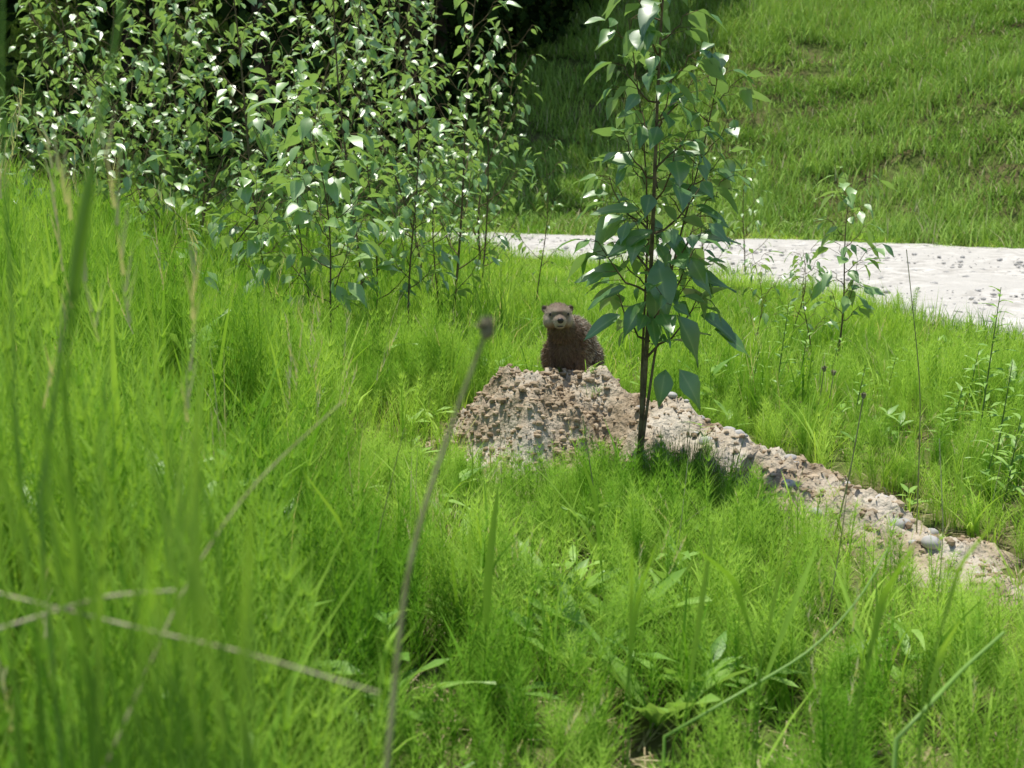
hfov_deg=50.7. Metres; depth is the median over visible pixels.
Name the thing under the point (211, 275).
poplar sapling
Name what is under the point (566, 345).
groundhog
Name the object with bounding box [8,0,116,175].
poplar sapling
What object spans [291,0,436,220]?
poplar sapling
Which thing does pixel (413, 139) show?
poplar sapling
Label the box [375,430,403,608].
dry grass stem
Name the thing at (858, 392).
goldenrod plant
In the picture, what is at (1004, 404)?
goldenrod plant
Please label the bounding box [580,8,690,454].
poplar sapling
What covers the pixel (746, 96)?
poplar sapling
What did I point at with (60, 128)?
poplar sapling
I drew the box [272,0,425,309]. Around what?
poplar sapling
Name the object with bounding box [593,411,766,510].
sedge clump
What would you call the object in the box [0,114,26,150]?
poplar sapling
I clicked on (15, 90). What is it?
poplar sapling
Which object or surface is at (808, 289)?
poplar sapling
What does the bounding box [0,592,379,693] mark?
dry grass stem
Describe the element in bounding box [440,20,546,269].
poplar sapling
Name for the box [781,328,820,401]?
goldenrod plant
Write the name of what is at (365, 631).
broadleaf weed
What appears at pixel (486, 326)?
dry flower stalk
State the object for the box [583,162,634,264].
poplar sapling
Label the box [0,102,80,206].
poplar sapling
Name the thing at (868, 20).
hill grass
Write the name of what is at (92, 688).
tall grass
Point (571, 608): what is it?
broadleaf weed
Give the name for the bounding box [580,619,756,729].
broadleaf weed
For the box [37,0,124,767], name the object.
grass stem
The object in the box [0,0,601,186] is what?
forest
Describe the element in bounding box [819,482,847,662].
dry grass stem
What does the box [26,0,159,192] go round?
poplar sapling
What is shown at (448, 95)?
poplar sapling
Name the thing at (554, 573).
broadleaf weed
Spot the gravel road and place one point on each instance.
(895, 273)
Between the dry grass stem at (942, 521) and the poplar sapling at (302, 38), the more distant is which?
the poplar sapling at (302, 38)
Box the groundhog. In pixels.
[540,302,604,371]
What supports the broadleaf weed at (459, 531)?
on the ground at (910, 158)
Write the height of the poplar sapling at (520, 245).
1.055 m
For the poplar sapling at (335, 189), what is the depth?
4.37 m
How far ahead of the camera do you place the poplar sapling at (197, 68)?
6.91 m
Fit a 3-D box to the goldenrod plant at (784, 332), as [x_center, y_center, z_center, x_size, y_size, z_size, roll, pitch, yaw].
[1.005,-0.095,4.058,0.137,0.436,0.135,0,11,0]
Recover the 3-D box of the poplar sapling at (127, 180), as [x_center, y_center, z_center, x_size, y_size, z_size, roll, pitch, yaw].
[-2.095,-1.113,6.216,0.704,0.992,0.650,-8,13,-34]
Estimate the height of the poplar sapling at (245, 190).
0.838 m
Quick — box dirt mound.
[425,365,1023,609]
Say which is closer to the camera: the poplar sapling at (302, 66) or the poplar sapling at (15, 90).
the poplar sapling at (302, 66)
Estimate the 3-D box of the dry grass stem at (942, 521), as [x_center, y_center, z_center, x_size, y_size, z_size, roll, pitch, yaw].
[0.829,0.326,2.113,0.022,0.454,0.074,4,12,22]
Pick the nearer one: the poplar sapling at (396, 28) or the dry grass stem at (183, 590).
the dry grass stem at (183, 590)
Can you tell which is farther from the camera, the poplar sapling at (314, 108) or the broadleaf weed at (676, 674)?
the poplar sapling at (314, 108)
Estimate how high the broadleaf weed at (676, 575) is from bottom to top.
0.194 m
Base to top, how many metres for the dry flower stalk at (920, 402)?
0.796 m
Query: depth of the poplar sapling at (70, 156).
6.58 m
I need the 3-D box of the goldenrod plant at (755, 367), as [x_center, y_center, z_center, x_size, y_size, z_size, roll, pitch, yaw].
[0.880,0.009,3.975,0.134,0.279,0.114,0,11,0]
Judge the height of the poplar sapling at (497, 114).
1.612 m
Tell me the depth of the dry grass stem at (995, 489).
2.80 m
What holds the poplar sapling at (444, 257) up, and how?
on the ground at (910, 158)
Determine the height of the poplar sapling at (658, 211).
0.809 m
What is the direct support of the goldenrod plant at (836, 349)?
on the ground at (910, 158)
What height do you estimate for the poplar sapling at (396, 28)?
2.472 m
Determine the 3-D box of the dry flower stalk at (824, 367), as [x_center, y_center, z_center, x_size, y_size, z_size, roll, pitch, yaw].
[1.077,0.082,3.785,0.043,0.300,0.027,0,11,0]
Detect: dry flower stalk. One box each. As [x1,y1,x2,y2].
[384,315,496,767]
[582,416,601,542]
[818,365,826,404]
[825,370,836,424]
[834,392,865,539]
[906,249,920,532]
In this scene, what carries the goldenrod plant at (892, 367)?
on the ground at (910, 158)
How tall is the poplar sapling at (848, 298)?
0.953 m
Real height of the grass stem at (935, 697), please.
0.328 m
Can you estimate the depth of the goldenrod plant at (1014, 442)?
2.90 m
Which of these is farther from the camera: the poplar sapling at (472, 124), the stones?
the poplar sapling at (472, 124)
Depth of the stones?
2.79 m
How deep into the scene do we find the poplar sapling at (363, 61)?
6.94 m
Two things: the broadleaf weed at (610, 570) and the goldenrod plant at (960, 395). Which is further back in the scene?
the goldenrod plant at (960, 395)
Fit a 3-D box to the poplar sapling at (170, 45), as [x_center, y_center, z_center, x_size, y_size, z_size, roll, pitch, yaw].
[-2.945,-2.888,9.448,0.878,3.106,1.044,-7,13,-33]
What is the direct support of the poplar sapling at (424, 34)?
on the ground at (910, 158)
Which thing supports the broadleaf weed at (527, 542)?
on the ground at (910, 158)
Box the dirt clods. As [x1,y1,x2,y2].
[419,363,1012,599]
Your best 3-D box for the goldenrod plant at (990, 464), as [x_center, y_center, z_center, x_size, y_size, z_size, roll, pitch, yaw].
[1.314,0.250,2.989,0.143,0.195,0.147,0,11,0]
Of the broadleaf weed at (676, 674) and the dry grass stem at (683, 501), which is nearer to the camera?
the broadleaf weed at (676, 674)
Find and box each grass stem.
[0,589,173,629]
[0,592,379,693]
[1,0,48,767]
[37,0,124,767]
[103,399,344,767]
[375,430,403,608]
[500,434,502,512]
[662,506,705,570]
[662,548,888,767]
[669,447,689,571]
[784,460,805,534]
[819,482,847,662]
[892,631,1004,767]
[937,438,942,604]
[988,463,1000,522]
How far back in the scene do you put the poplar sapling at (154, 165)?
6.73 m
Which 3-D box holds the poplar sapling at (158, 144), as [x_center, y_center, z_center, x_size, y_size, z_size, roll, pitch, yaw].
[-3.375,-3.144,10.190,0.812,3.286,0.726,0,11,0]
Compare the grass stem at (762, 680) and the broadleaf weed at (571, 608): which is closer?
the grass stem at (762, 680)
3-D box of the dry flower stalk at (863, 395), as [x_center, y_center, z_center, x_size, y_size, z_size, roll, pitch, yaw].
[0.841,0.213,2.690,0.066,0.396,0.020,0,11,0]
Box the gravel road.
[343,231,1023,335]
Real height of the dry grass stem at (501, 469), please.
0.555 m
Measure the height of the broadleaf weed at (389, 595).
0.177 m
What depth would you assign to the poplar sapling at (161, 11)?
7.25 m
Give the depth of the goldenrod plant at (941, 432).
3.29 m
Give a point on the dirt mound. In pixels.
(883, 505)
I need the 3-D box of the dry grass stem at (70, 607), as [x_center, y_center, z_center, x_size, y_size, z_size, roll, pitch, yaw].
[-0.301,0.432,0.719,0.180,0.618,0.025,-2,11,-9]
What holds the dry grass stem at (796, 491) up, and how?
on the ground at (910, 158)
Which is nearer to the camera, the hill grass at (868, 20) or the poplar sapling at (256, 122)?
the poplar sapling at (256, 122)
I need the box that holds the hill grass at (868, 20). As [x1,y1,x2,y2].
[0,0,1023,248]
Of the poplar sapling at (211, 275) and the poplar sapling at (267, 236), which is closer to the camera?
the poplar sapling at (211, 275)
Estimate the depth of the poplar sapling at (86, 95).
6.67 m
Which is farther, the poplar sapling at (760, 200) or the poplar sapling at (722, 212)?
the poplar sapling at (760, 200)
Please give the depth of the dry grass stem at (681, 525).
2.30 m
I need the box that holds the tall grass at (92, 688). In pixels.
[0,160,997,767]
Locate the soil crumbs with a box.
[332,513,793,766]
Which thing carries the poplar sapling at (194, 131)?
on the ground at (910, 158)
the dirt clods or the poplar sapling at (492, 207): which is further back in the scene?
the poplar sapling at (492, 207)
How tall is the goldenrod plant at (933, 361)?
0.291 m
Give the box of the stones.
[636,392,979,573]
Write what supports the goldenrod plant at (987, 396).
on the ground at (910, 158)
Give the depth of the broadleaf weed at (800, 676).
1.95 m
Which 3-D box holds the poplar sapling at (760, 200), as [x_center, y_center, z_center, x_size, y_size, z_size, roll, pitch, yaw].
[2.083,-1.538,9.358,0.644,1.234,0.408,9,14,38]
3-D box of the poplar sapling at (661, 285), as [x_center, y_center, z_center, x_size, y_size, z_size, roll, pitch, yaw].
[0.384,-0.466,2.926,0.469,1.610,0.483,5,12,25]
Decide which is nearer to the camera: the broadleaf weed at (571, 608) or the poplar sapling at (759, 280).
the broadleaf weed at (571, 608)
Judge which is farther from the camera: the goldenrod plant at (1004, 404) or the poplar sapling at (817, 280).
the poplar sapling at (817, 280)
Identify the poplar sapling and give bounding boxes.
[0,0,133,189]
[0,72,116,207]
[0,73,30,118]
[0,84,104,213]
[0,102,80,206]
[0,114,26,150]
[4,0,194,229]
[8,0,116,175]
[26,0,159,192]
[76,53,217,245]
[77,101,208,252]
[84,0,230,212]
[96,0,310,235]
[111,1,195,196]
[128,0,243,207]
[133,224,220,301]
[138,0,280,216]
[172,0,308,234]
[187,79,308,263]
[204,160,334,307]
[211,141,333,284]
[244,58,356,331]
[244,98,402,333]
[246,0,397,253]
[252,0,404,260]
[255,0,363,220]
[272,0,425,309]
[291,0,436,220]
[309,0,484,267]
[321,108,436,321]
[322,0,535,253]
[352,48,467,325]
[357,0,497,245]
[371,0,456,244]
[385,121,500,315]
[395,0,521,306]
[418,63,509,247]
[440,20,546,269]
[449,50,531,278]
[507,140,568,298]
[554,0,749,453]
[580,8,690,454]
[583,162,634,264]
[595,42,771,466]
[630,189,686,282]
[674,156,732,268]
[718,133,788,271]
[740,248,789,338]
[764,239,829,341]
[781,252,838,369]
[807,165,896,360]
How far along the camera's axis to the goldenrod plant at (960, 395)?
3.48 m
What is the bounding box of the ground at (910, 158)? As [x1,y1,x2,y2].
[0,0,1023,767]
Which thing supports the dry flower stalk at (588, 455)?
on the ground at (910, 158)
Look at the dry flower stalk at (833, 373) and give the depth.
3.77 m
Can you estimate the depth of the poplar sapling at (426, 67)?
9.34 m
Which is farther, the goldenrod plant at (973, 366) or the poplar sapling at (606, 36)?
the goldenrod plant at (973, 366)
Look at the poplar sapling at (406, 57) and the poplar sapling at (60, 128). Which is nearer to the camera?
the poplar sapling at (60, 128)
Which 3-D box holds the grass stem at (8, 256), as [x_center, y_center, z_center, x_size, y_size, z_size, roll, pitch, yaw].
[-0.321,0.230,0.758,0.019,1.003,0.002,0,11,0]
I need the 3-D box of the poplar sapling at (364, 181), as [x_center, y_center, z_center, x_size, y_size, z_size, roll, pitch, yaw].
[-0.656,-0.765,5.270,0.512,1.106,0.616,-6,12,-27]
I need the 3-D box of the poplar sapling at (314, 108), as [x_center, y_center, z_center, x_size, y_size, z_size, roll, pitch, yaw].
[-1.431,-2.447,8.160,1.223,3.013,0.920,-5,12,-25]
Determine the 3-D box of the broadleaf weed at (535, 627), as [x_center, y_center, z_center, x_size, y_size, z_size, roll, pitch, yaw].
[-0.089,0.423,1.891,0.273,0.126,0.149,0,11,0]
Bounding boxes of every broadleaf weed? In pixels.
[255,627,370,668]
[272,544,430,627]
[412,509,470,552]
[413,588,538,645]
[491,578,655,672]
[511,537,559,605]
[518,540,629,606]
[523,562,711,653]
[544,569,669,639]
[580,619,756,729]
[636,626,714,704]
[734,612,898,689]
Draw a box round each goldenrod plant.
[747,349,770,402]
[761,304,798,384]
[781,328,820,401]
[811,336,844,380]
[838,365,876,422]
[872,358,904,412]
[920,334,950,407]
[920,416,957,458]
[928,382,977,436]
[945,347,990,418]
[952,440,1012,495]
[955,286,1019,444]
[970,362,1023,471]
[979,413,1023,508]
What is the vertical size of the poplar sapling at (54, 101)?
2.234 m

